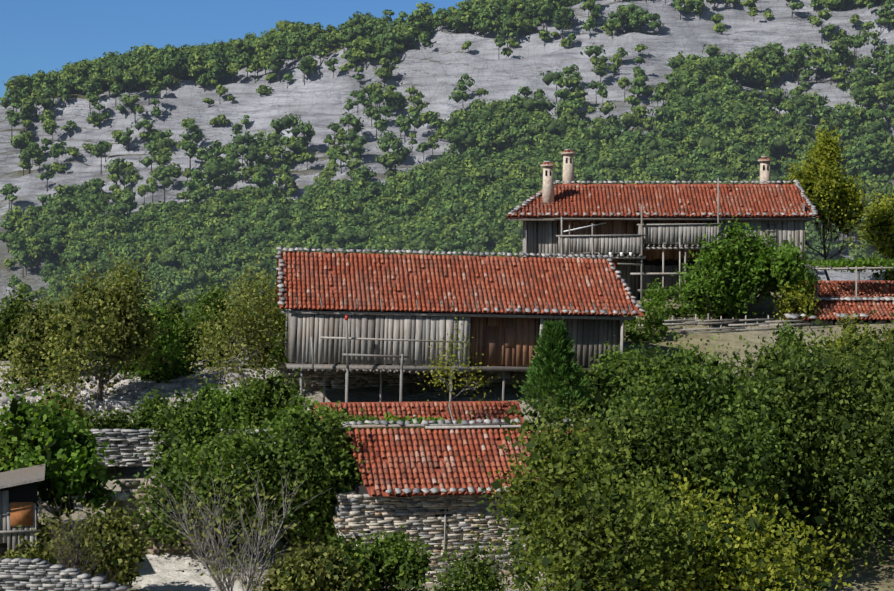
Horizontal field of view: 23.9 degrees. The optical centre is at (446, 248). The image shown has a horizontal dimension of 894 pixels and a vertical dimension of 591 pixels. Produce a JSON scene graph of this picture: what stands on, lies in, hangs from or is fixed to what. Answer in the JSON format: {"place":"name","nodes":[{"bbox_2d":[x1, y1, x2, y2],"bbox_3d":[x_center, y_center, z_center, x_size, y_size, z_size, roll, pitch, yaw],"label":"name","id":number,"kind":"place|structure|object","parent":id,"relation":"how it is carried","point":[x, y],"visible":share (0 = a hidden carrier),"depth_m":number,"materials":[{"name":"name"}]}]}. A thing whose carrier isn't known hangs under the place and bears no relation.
{"place":"outdoors","nodes":[
{"label":"outdoors","id":0,"kind":"place"},
{"bbox_2d":[0,0,582,102],"label":"sky","id":1,"kind":"structure","parent":0,"point":[46,35],"materials":[{"name":"blue"}]},
{"bbox_2d":[0,0,893,590],"bbox_3d":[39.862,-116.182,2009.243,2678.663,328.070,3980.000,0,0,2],"label":"terrain","id":2,"kind":"structure","parent":0,"point":[438,66],"depth_m":715.94,"materials":[{"name":"grey stone"}]},
{"bbox_2d":[0,373,251,427],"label":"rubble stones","id":3,"kind":"object","parent":2,"relation":"on","point":[127,394],"visible":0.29,"depth_m":101.42,"materials":[{"name":"grey stone"}]},
{"bbox_2d":[0,252,512,590],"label":"trees","id":4,"kind":"object","parent":2,"relation":"on","point":[128,305],"visible":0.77,"depth_m":98.02,"materials":[{"name":"green plant"}]},
{"bbox_2d":[106,362,588,554],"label":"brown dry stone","id":5,"kind":"object","parent":2,"relation":"on","point":[128,488],"visible":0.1,"depth_m":100.31,"materials":[{"name":"stone"}]},
{"bbox_2d":[327,490,555,583],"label":"dry stone walls","id":6,"kind":"structure","parent":2,"relation":"on","point":[351,519],"depth_m":76.06,"materials":[{"name":"grey stone"}]},
{"bbox_2d":[0,178,893,555],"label":"timber","id":7,"kind":"object","parent":6,"relation":"on","point":[402,340],"depth_m":96.83,"materials":[{"name":"grey wood"}]},
{"bbox_2d":[10,502,32,525],"bbox_3d":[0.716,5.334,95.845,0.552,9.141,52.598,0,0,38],"label":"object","id":8,"kind":"object","parent":7,"relation":"on","point":[21,513],"visible":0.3,"depth_m":75.25,"materials":[{"name":"orange wood"}]},
{"bbox_2d":[274,150,893,496],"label":"roof tiles","id":9,"kind":"object","parent":7,"relation":"on","point":[441,434],"visible":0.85,"depth_m":98.36,"materials":[{"name":"red tile"}]},
{"bbox_2d":[541,152,772,204],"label":"chimneys","id":10,"kind":"object","parent":9,"relation":"on","point":[568,175],"visible":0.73,"depth_m":121.87,"materials":[{"name":"beige paint"}]},
{"bbox_2d":[563,222,631,255],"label":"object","id":11,"kind":"object","parent":7,"relation":"on","point":[621,253],"visible":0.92,"depth_m":115.59,"materials":[{"name":"white"}]},
{"bbox_2d":[0,158,892,581],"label":"dark interior","id":12,"kind":"object","parent":2,"relation":"on","point":[24,492],"visible":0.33,"depth_m":96.64,"materials":[{"name":"grey"}]},
{"bbox_2d":[0,95,893,325],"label":"forest trees","id":13,"kind":"object","parent":2,"relation":"on","point":[159,234],"depth_m":603.75,"materials":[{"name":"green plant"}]},
{"bbox_2d":[0,281,893,583],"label":"trees","id":14,"kind":"object","parent":2,"relation":"on","point":[840,437],"visible":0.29,"depth_m":76.80,"materials":[{"name":"green plant"}]},
{"bbox_2d":[0,0,893,224],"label":"forest trees","id":15,"kind":"object","parent":2,"relation":"on","point":[506,15],"depth_m":690.36,"materials":[{"name":"green plant"}]},
{"bbox_2d":[0,212,893,520],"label":"bushes","id":16,"kind":"object","parent":2,"relation":"on","point":[76,456],"visible":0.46,"depth_m":103.79,"materials":[{"name":"green plant"}]},
{"bbox_2d":[0,149,893,590],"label":"stones","id":17,"kind":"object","parent":2,"relation":"on","point":[126,445],"depth_m":88.11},
{"bbox_2d":[1,220,893,590],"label":"tree branches","id":18,"kind":"object","parent":2,"relation":"on","point":[99,396],"visible":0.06,"depth_m":77.78,"materials":[{"name":"brown plant"}]},
{"bbox_2d":[0,272,814,590],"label":"trees","id":19,"kind":"object","parent":18,"relation":"attached to","point":[342,472],"visible":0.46,"depth_m":76.19,"materials":[{"name":"green plant"}]},
{"bbox_2d":[0,140,893,590],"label":"trees","id":20,"kind":"object","parent":18,"relation":"attached to","point":[496,484],"visible":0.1,"depth_m":76.11,"materials":[{"name":"green plant"}]},
{"bbox_2d":[519,317,589,418],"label":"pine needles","id":21,"kind":"object","parent":18,"relation":"attached to","point":[556,335],"visible":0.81,"depth_m":89.06,"materials":[{"name":"green plant"}]},
{"bbox_2d":[16,313,891,590],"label":"light tree branches","id":22,"kind":"object","parent":2,"relation":"on","point":[250,575],"visible":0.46,"depth_m":68.69,"materials":[{"name":"grey plant"}]},
{"bbox_2d":[469,221,713,366],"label":"brown timber","id":23,"kind":"object","parent":2,"relation":"on","point":[512,340],"visible":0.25,"depth_m":97.65,"materials":[{"name":"brown wood"}]},
{"bbox_2d":[414,121,893,590],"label":"trees","id":24,"kind":"object","parent":2,"relation":"on","point":[823,165],"visible":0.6,"depth_m":63.68,"materials":[{"name":"green plant"}]},
{"bbox_2d":[471,324,891,590],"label":"tree","id":25,"kind":"object","parent":2,"relation":"on","point":[662,510],"visible":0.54,"depth_m":60.27,"materials":[{"name":"green plant"}]}
]}

